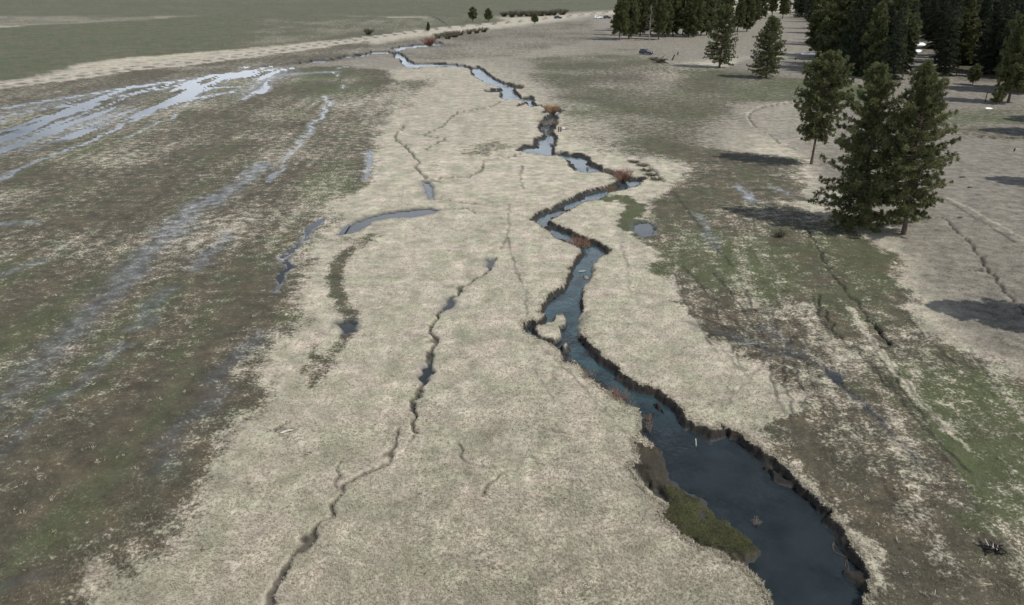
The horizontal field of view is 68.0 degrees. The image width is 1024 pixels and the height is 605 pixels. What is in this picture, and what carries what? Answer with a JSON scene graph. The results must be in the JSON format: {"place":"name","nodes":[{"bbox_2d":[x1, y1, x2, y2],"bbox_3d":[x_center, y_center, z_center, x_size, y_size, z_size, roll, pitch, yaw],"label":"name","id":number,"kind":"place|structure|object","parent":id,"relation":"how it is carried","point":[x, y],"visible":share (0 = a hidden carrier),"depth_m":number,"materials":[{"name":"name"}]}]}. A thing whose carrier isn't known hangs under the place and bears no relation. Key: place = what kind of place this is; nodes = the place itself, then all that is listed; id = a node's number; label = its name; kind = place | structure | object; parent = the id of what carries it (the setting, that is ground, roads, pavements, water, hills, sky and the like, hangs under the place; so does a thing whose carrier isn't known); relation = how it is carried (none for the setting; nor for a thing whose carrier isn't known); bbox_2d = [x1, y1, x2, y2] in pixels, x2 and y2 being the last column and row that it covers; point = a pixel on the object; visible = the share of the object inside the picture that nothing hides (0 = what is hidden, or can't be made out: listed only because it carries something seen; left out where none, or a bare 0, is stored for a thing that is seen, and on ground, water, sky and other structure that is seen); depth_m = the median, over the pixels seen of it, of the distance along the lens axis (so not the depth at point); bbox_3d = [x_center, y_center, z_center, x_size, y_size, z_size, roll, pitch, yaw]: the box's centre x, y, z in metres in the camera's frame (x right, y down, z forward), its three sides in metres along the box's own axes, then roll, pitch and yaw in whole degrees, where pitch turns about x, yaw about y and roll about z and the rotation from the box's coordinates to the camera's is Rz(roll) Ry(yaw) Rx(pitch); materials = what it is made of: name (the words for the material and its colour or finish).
{"place":"outdoors","nodes":[
{"label":"outdoors","id":0,"kind":"place"},
{"bbox_2d":[107,66,294,91],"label":"flood water","id":1,"kind":"structure","parent":0,"point":[238,74],"depth_m":206.37,"materials":[{"name":"grey liquid"}]},
{"bbox_2d":[0,0,1023,604],"bbox_3d":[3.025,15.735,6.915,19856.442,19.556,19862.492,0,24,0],"label":"ground","id":2,"kind":"structure","parent":0,"point":[82,158],"depth_m":66.40,"materials":[{"name":"beige plant"}]},
{"bbox_2d":[362,28,374,34],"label":"scrub bush","id":3,"kind":"object","parent":2,"relation":"on","point":[368,32],"visible":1,"depth_m":326.41,"materials":[{"name":"plant"}]},
{"bbox_2d":[420,34,437,45],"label":"willow shrub","id":4,"kind":"object","parent":2,"relation":"on","point":[428,42],"visible":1,"depth_m":281.45,"materials":[{"name":"red plant"}]},
{"bbox_2d":[432,32,443,37],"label":"scrub bush","id":5,"kind":"object","parent":2,"relation":"on","point":[436,35],"visible":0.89,"depth_m":309.26,"materials":[{"name":"brown plant"}]},
{"bbox_2d":[441,34,452,38],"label":"scrub bush","id":6,"kind":"object","parent":2,"relation":"on","point":[446,36],"visible":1,"depth_m":306.03,"materials":[{"name":"plant"}]},
{"bbox_2d":[449,32,461,36],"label":"scrub bush","id":7,"kind":"object","parent":2,"relation":"on","point":[454,34],"visible":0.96,"depth_m":314.38,"materials":[{"name":"brown plant"}]},
{"bbox_2d":[468,6,477,18],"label":"round tree","id":8,"kind":"object","parent":2,"relation":"on","point":[472,14],"visible":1,"depth_m":405.93,"materials":[{"name":"green plant"}]},
{"bbox_2d":[471,28,481,33],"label":"scrub bush","id":9,"kind":"object","parent":2,"relation":"on","point":[476,31],"visible":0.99,"depth_m":333.03,"materials":[{"name":"brown plant"}]},
{"bbox_2d":[483,8,492,21],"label":"round tree","id":10,"kind":"object","parent":2,"relation":"on","point":[488,15],"visible":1,"depth_m":406.12,"materials":[{"name":"green plant"}]},
{"bbox_2d":[506,10,516,16],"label":"scrub bush","id":11,"kind":"object","parent":2,"relation":"on","point":[513,14],"visible":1,"depth_m":443.93,"materials":[{"name":"plant"}]},
{"bbox_2d":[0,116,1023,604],"bbox_3d":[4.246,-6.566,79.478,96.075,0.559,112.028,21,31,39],"label":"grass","id":12,"kind":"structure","parent":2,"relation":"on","point":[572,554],"depth_m":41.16,"materials":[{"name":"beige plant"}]},
{"bbox_2d":[516,10,525,16],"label":"scrub bush","id":13,"kind":"object","parent":2,"relation":"on","point":[520,13],"visible":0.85,"depth_m":450.06,"materials":[{"name":"plant"}]},
{"bbox_2d":[525,9,539,16],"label":"scrub bush","id":14,"kind":"object","parent":2,"relation":"on","point":[529,12],"visible":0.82,"depth_m":449.46,"materials":[{"name":"plant"}]},
{"bbox_2d":[531,12,538,22],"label":"round tree","id":15,"kind":"object","parent":2,"relation":"on","point":[534,18],"visible":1,"depth_m":388.33,"materials":[{"name":"green plant"}]},
{"bbox_2d":[534,10,548,15],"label":"scrub bush","id":16,"kind":"object","parent":2,"relation":"on","point":[540,14],"visible":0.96,"depth_m":455.77,"materials":[{"name":"plant"}]},
{"bbox_2d":[536,116,561,126],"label":"willow shrub","id":17,"kind":"object","parent":2,"relation":"on","point":[553,123],"visible":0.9,"depth_m":139.08,"materials":[{"name":"plant"}]},
{"bbox_2d":[543,102,560,114],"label":"willow shrub","id":18,"kind":"object","parent":2,"relation":"on","point":[554,110],"visible":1,"depth_m":149.68,"materials":[{"name":"orange plant"}]},
{"bbox_2d":[549,8,559,15],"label":"scrub bush","id":19,"kind":"object","parent":2,"relation":"on","point":[552,11],"visible":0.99,"depth_m":461.61,"materials":[{"name":"plant"}]},
{"bbox_2d":[557,8,569,14],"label":"scrub bush","id":20,"kind":"object","parent":2,"relation":"on","point":[562,12],"visible":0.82,"depth_m":468.35,"materials":[{"name":"brown plant"}]},
{"bbox_2d":[566,234,588,247],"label":"willow shrub","id":21,"kind":"object","parent":2,"relation":"on","point":[575,242],"visible":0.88,"depth_m":78.59,"materials":[{"name":"brown plant"}]},
{"bbox_2d":[582,367,597,377],"bbox_3d":[5.367,4.921,52.823,1.171,0.917,1.255,11,26,24],"label":"willow shrub","id":22,"kind":"object","parent":2,"relation":"on","point":[591,374],"visible":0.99,"depth_m":52.74,"materials":[{"name":"plant"}]},
{"bbox_2d":[601,186,615,191],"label":"willow shrub","id":23,"kind":"object","parent":2,"relation":"on","point":[612,187],"visible":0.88,"depth_m":98.75,"materials":[{"name":"plant"}]},
{"bbox_2d":[602,168,615,174],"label":"willow shrub","id":24,"kind":"object","parent":2,"relation":"on","point":[608,171],"visible":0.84,"depth_m":105.81,"materials":[{"name":"brown plant"}]},
{"bbox_2d":[609,0,629,39],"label":"pine tree","id":25,"kind":"object","parent":2,"relation":"on","point":[621,24],"visible":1,"depth_m":297.74,"materials":[{"name":"green plant"}]},
{"bbox_2d":[606,384,634,402],"bbox_3d":[7.198,6.171,50.177,1.892,1.322,1.581,0,24,0],"label":"willow shrub","id":26,"kind":"object","parent":2,"relation":"on","point":[615,392],"visible":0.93,"depth_m":50.25,"materials":[{"name":"brown plant"}]},
{"bbox_2d":[610,168,635,182],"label":"willow shrub","id":27,"kind":"object","parent":2,"relation":"on","point":[625,176],"visible":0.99,"depth_m":102.39,"materials":[{"name":"red plant"}]},
{"bbox_2d":[623,0,640,38],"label":"pine tree","id":28,"kind":"object","parent":2,"relation":"on","point":[633,11],"visible":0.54,"depth_m":303.39,"materials":[{"name":"green plant"}]},
{"bbox_2d":[635,0,649,35],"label":"pine tree","id":29,"kind":"object","parent":2,"relation":"on","point":[643,8],"visible":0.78,"depth_m":317.06,"materials":[{"name":"green plant"}]},
{"bbox_2d":[639,49,653,54],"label":"parked car","id":30,"kind":"object","parent":2,"relation":"on","point":[644,51],"visible":1,"depth_m":250.71,"materials":[{"name":"blue paint"}]},
{"bbox_2d":[643,4,653,39],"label":"dead tree","id":31,"kind":"object","parent":2,"relation":"on","point":[650,21],"visible":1,"depth_m":296.15,"materials":[{"name":"grey plant"}]},
{"bbox_2d":[646,0,656,34],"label":"pine tree","id":32,"kind":"object","parent":2,"relation":"on","point":[652,2],"visible":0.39,"depth_m":323.00,"materials":[{"name":"green plant"}]},
{"bbox_2d":[652,58,666,62],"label":"brush pile","id":33,"kind":"object","parent":2,"relation":"on","point":[658,60],"visible":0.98,"depth_m":229.33,"materials":[{"name":"wood"}]},
{"bbox_2d":[650,0,669,39],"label":"pine tree","id":34,"kind":"object","parent":2,"relation":"on","point":[660,10],"visible":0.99,"depth_m":300.44,"materials":[{"name":"green plant"}]},
{"bbox_2d":[661,0,674,36],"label":"pine tree","id":35,"kind":"object","parent":2,"relation":"on","point":[669,25],"visible":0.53,"depth_m":311.44,"materials":[{"name":"green plant"}]},
{"bbox_2d":[670,0,683,35],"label":"pine tree","id":36,"kind":"object","parent":2,"relation":"on","point":[679,9],"visible":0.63,"depth_m":316.90,"materials":[{"name":"green plant"}]},
{"bbox_2d":[674,0,687,34],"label":"pine tree","id":37,"kind":"object","parent":2,"relation":"on","point":[682,4],"visible":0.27,"depth_m":319.51,"materials":[{"name":"green plant"}]},
{"bbox_2d":[680,0,698,36],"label":"pine tree","id":38,"kind":"object","parent":2,"relation":"on","point":[687,21],"visible":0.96,"depth_m":311.29,"materials":[{"name":"green plant"}]},
{"bbox_2d":[682,0,706,36],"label":"pine tree","id":39,"kind":"object","parent":2,"relation":"on","point":[700,11],"visible":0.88,"depth_m":310.80,"materials":[{"name":"green plant"}]},
{"bbox_2d":[700,0,712,35],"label":"pine tree","id":40,"kind":"object","parent":2,"relation":"on","point":[707,8],"visible":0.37,"depth_m":316.76,"materials":[{"name":"green plant"}]},
{"bbox_2d":[702,0,718,33],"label":"pine tree","id":41,"kind":"object","parent":2,"relation":"on","point":[712,4],"visible":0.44,"depth_m":319.77,"materials":[{"name":"green plant"}]},
{"bbox_2d":[663,485,758,555],"bbox_3d":[9.674,11.396,39.198,3.257,0.646,6.286,-11,26,-24],"label":"pond weed","id":42,"kind":"object","parent":2,"relation":"on","point":[721,534],"visible":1,"depth_m":38.79,"materials":[{"name":"green plant"}]},
{"bbox_2d":[714,0,720,21],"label":"pine tree","id":43,"kind":"object","parent":2,"relation":"on","point":[718,5],"visible":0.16,"depth_m":363.27,"materials":[{"name":"green plant"}]},
{"bbox_2d":[703,3,739,67],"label":"pine tree","id":44,"kind":"object","parent":2,"relation":"on","point":[724,13],"visible":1,"depth_m":214.15,"materials":[{"name":"green plant"}]},
{"bbox_2d":[722,0,736,17],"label":"pine tree","id":45,"kind":"object","parent":2,"relation":"on","point":[732,2],"visible":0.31,"depth_m":389.87,"materials":[{"name":"green plant"}]},
{"bbox_2d":[731,0,746,31],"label":"pine tree","id":46,"kind":"object","parent":2,"relation":"on","point":[740,8],"visible":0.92,"depth_m":336.37,"materials":[{"name":"green plant"}]},
{"bbox_2d":[741,0,756,31],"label":"pine tree","id":47,"kind":"object","parent":2,"relation":"on","point":[751,13],"visible":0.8,"depth_m":339.83,"materials":[{"name":"green plant"}]},
{"bbox_2d":[752,0,763,22],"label":"pine tree","id":48,"kind":"object","parent":2,"relation":"on","point":[758,3],"visible":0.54,"depth_m":391.16,"materials":[{"name":"green plant"}]},
{"bbox_2d":[759,0,771,18],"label":"pine tree","id":49,"kind":"object","parent":2,"relation":"on","point":[765,10],"visible":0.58,"depth_m":429.78,"materials":[{"name":"green plant"}]},
{"bbox_2d":[746,15,786,77],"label":"pine tree","id":50,"kind":"object","parent":2,"relation":"on","point":[767,38],"visible":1,"depth_m":193.40,"materials":[{"name":"green plant"}]},
{"bbox_2d":[768,0,778,15],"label":"pine tree","id":51,"kind":"object","parent":2,"relation":"on","point":[773,5],"visible":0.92,"depth_m":453.73,"materials":[{"name":"green plant"}]},
{"bbox_2d":[771,229,788,237],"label":"scrub bush","id":52,"kind":"object","parent":2,"relation":"on","point":[780,234],"visible":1,"depth_m":80.12,"materials":[{"name":"plant"}]},
{"bbox_2d":[777,0,790,18],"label":"pine tree","id":53,"kind":"object","parent":2,"relation":"on","point":[784,7],"visible":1,"depth_m":430.59,"materials":[{"name":"green plant"}]},
{"bbox_2d":[791,0,805,10],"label":"pine tree","id":54,"kind":"object","parent":2,"relation":"on","point":[794,6],"visible":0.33,"depth_m":490.61,"materials":[{"name":"green plant"}]},
{"bbox_2d":[792,0,808,17],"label":"fir tree","id":55,"kind":"object","parent":2,"relation":"on","point":[800,12],"visible":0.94,"depth_m":440.83,"materials":[{"name":"green plant"}]},
{"bbox_2d":[802,0,813,19],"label":"fir tree","id":56,"kind":"object","parent":2,"relation":"on","point":[809,10],"visible":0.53,"depth_m":425.40,"materials":[{"name":"green plant"}]},
{"bbox_2d":[805,0,832,52],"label":"pine tree","id":57,"kind":"object","parent":2,"relation":"on","point":[814,24],"visible":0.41,"depth_m":242.70,"materials":[{"name":"green plant"}]},
{"bbox_2d":[815,2,831,58],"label":"fir tree","id":58,"kind":"object","parent":2,"relation":"on","point":[828,34],"visible":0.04,"depth_m":222.78,"materials":[{"name":"green plant"}]},
{"bbox_2d":[793,50,855,164],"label":"pine tree","id":59,"kind":"object","parent":2,"relation":"on","point":[824,65],"visible":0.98,"depth_m":105.47,"materials":[{"name":"green plant"}]},
{"bbox_2d":[814,0,854,57],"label":"pine tree","id":60,"kind":"object","parent":2,"relation":"on","point":[833,22],"visible":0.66,"depth_m":208.55,"materials":[{"name":"green plant"}]},
{"bbox_2d":[833,0,862,71],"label":"fir tree","id":61,"kind":"object","parent":2,"relation":"on","point":[842,41],"visible":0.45,"depth_m":201.60,"materials":[{"name":"green plant"}]},
{"bbox_2d":[842,0,871,76],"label":"fir tree","id":62,"kind":"object","parent":2,"relation":"on","point":[854,45],"visible":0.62,"depth_m":198.76,"materials":[{"name":"green plant"}]},
{"bbox_2d":[841,0,872,61],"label":"pine tree","id":63,"kind":"object","parent":2,"relation":"on","point":[859,9],"visible":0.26,"depth_m":200.21,"materials":[{"name":"green plant"}]},
{"bbox_2d":[806,61,924,233],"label":"pine tree","id":64,"kind":"object","parent":2,"relation":"on","point":[873,119],"visible":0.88,"depth_m":80.23,"materials":[{"name":"green plant"}]},
{"bbox_2d":[850,0,889,76],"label":"fir tree","id":65,"kind":"object","parent":2,"relation":"on","point":[873,12],"visible":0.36,"depth_m":196.06,"materials":[{"name":"green plant"}]},
{"bbox_2d":[855,1,889,73],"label":"pine tree","id":66,"kind":"object","parent":2,"relation":"on","point":[873,32],"visible":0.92,"depth_m":194.41,"materials":[{"name":"green plant"}]},
{"bbox_2d":[881,2,896,69],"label":"fir tree","id":67,"kind":"object","parent":2,"relation":"on","point":[893,7],"visible":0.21,"depth_m":199.98,"materials":[{"name":"green plant"}]},
{"bbox_2d":[886,0,896,23],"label":"pine tree","id":68,"kind":"object","parent":2,"relation":"on","point":[889,3],"visible":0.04,"depth_m":207.59,"materials":[{"name":"green plant"}]},
{"bbox_2d":[879,0,910,80],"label":"fir tree","id":69,"kind":"object","parent":2,"relation":"on","point":[893,58],"visible":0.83,"depth_m":191.14,"materials":[{"name":"green plant"}]},
{"bbox_2d":[885,0,922,69],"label":"pine tree","id":70,"kind":"object","parent":2,"relation":"on","point":[914,33],"visible":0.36,"depth_m":200.34,"materials":[{"name":"green plant"}]},
{"bbox_2d":[896,0,918,73],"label":"fir tree","id":71,"kind":"object","parent":2,"relation":"on","point":[908,67],"visible":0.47,"depth_m":202.56,"materials":[{"name":"green plant"}]},
{"bbox_2d":[869,58,961,234],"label":"pine tree","id":72,"kind":"object","parent":2,"relation":"on","point":[923,98],"visible":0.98,"depth_m":76.45,"materials":[{"name":"green plant"}]},
{"bbox_2d":[907,2,924,63],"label":"pine tree","id":73,"kind":"object","parent":2,"relation":"on","point":[920,21],"visible":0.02,"depth_m":208.74,"materials":[{"name":"green plant"}]},
{"bbox_2d":[919,0,931,31],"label":"fir tree","id":74,"kind":"object","parent":2,"relation":"on","point":[926,4],"visible":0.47,"depth_m":336.90,"materials":[{"name":"green plant"}]},
{"bbox_2d":[919,0,942,38],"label":"fir tree","id":75,"kind":"object","parent":2,"relation":"on","point":[934,3],"visible":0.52,"depth_m":304.76,"materials":[{"name":"green plant"}]},
{"bbox_2d":[923,0,949,48],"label":"fir tree","id":76,"kind":"object","parent":2,"relation":"on","point":[937,28],"visible":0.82,"depth_m":266.45,"materials":[{"name":"green plant"}]},
{"bbox_2d":[930,1,963,63],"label":"fir tree","id":77,"kind":"object","parent":2,"relation":"on","point":[933,56],"visible":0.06,"depth_m":227.49,"materials":[{"name":"green plant"}]},
{"bbox_2d":[933,0,964,76],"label":"fir tree","id":78,"kind":"object","parent":2,"relation":"on","point":[943,68],"visible":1,"depth_m":198.00,"materials":[{"name":"green plant"}]},
{"bbox_2d":[939,0,982,64],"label":"fir tree","id":79,"kind":"object","parent":2,"relation":"on","point":[971,18],"visible":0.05,"depth_m":220.35,"materials":[{"name":"green plant"}]},
{"bbox_2d":[940,0,982,68],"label":"pine tree","id":80,"kind":"object","parent":2,"relation":"on","point":[970,8],"visible":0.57,"depth_m":209.87,"materials":[{"name":"green plant"}]},
{"bbox_2d":[967,63,983,84],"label":"young tree","id":81,"kind":"object","parent":2,"relation":"on","point":[975,74],"visible":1,"depth_m":183.89,"materials":[{"name":"green plant"}]},
{"bbox_2d":[961,0,993,65],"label":"fir tree","id":82,"kind":"object","parent":2,"relation":"on","point":[984,28],"visible":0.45,"depth_m":218.31,"materials":[{"name":"green plant"}]},
{"bbox_2d":[980,0,989,54],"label":"fir tree","id":83,"kind":"object","parent":2,"relation":"on","point":[984,14],"visible":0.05,"depth_m":222.28,"materials":[{"name":"green plant"}]},
{"bbox_2d":[979,0,1002,27],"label":"fir tree","id":84,"kind":"object","parent":2,"relation":"on","point":[994,5],"visible":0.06,"depth_m":223.15,"materials":[{"name":"green plant"}]},
{"bbox_2d":[976,0,1007,63],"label":"fir tree","id":85,"kind":"object","parent":2,"relation":"on","point":[994,18],"visible":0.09,"depth_m":220.59,"materials":[{"name":"green plant"}]},
{"bbox_2d":[977,538,1008,553],"bbox_3d":[23.467,11.886,37.058,1.050,0.460,1.356,0,24,0],"label":"root heap","id":86,"kind":"object","parent":2,"relation":"on","point":[992,546],"visible":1,"depth_m":37.00,"materials":[{"name":"grey wood"}]},
{"bbox_2d":[971,0,1015,73],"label":"fir tree","id":87,"kind":"object","parent":2,"relation":"on","point":[994,48],"visible":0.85,"depth_m":201.68,"materials":[{"name":"green plant"}]},
{"bbox_2d":[989,85,1006,103],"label":"young tree","id":88,"kind":"object","parent":2,"relation":"on","point":[1000,94],"visible":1,"depth_m":158.07,"materials":[{"name":"green plant"}]},
{"bbox_2d":[981,0,1019,71],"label":"fir tree","id":89,"kind":"object","parent":2,"relation":"on","point":[1017,3],"visible":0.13,"depth_m":201.94,"materials":[{"name":"green plant"}]},
{"bbox_2d":[992,9,1023,91],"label":"pine tree","id":90,"kind":"object","parent":2,"relation":"on","point":[1011,24],"visible":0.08,"depth_m":171.75,"materials":[{"name":"green plant"}]},
{"bbox_2d":[995,16,1023,102],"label":"pine tree","id":91,"kind":"object","parent":2,"relation":"on","point":[1011,64],"visible":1,"depth_m":156.72,"materials":[{"name":"green plant"}]},
{"bbox_2d":[995,0,1023,78],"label":"fir tree","id":92,"kind":"object","parent":2,"relation":"on","point":[1022,12],"visible":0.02,"depth_m":194.58,"materials":[{"name":"green plant"}]},
{"bbox_2d":[1004,0,1021,31],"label":"fir tree","id":93,"kind":"object","parent":2,"relation":"on","point":[1019,2],"visible":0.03,"depth_m":216.71,"materials":[{"name":"green plant"}]},
{"bbox_2d":[305,43,861,604],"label":"stream water","id":94,"kind":"structure","parent":0,"point":[797,561],"depth_m":42.32,"materials":[{"name":"blue liquid"}]},
{"bbox_2d":[643,413,651,421],"bbox_3d":[8.722,7.283,48.159,0.847,0.766,0.738,-16,28,-32],"label":"reed clump","id":95,"kind":"object","parent":94,"relation":"on","point":[650,416],"visible":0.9,"depth_m":48.18,"materials":[{"name":"brown plant"}]},
{"bbox_2d":[645,418,655,433],"bbox_3d":[8.577,7.673,47.046,0.738,0.944,0.800,-4,24,-8],"label":"reed clump","id":96,"kind":"object","parent":94,"relation":"on","point":[649,430],"visible":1,"depth_m":47.08,"materials":[{"name":"plant"}]},
{"bbox_2d":[753,516,761,525],"bbox_3d":[12.707,11.382,39.342,0.623,0.457,0.642,0,24,0],"label":"reed clump","id":97,"kind":"object","parent":94,"relation":"in","point":[756,522],"visible":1,"depth_m":39.42,"materials":[{"name":"beige plant"}]},
{"bbox_2d":[831,541,848,569],"bbox_3d":[16.396,12.535,37.118,0.944,0.139,2.476,-6,24,-13],"label":"sunken branch","id":98,"kind":"object","parent":94,"relation":"in","point":[833,546],"visible":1,"depth_m":37.32,"materials":[{"name":"grey wood"}]},
{"bbox_2d":[628,159,638,162],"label":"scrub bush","id":99,"kind":"object","parent":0,"point":[633,161],"visible":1,"depth_m":111.22,"materials":[{"name":"plant"}]},
{"bbox_2d":[636,163,649,166],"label":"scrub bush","id":100,"kind":"object","parent":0,"point":[643,165],"visible":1,"depth_m":109.05,"materials":[{"name":"plant"}]},
{"bbox_2d":[638,168,656,171],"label":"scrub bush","id":101,"kind":"object","parent":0,"point":[646,169],"visible":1,"depth_m":106.63,"materials":[{"name":"plant"}]},
{"bbox_2d":[643,172,658,175],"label":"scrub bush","id":102,"kind":"object","parent":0,"point":[651,174],"visible":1,"depth_m":104.25,"materials":[{"name":"plant"}]},
{"bbox_2d":[648,176,663,180],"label":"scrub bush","id":103,"kind":"object","parent":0,"point":[654,178],"visible":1,"depth_m":102.12,"materials":[{"name":"plant"}]}
]}

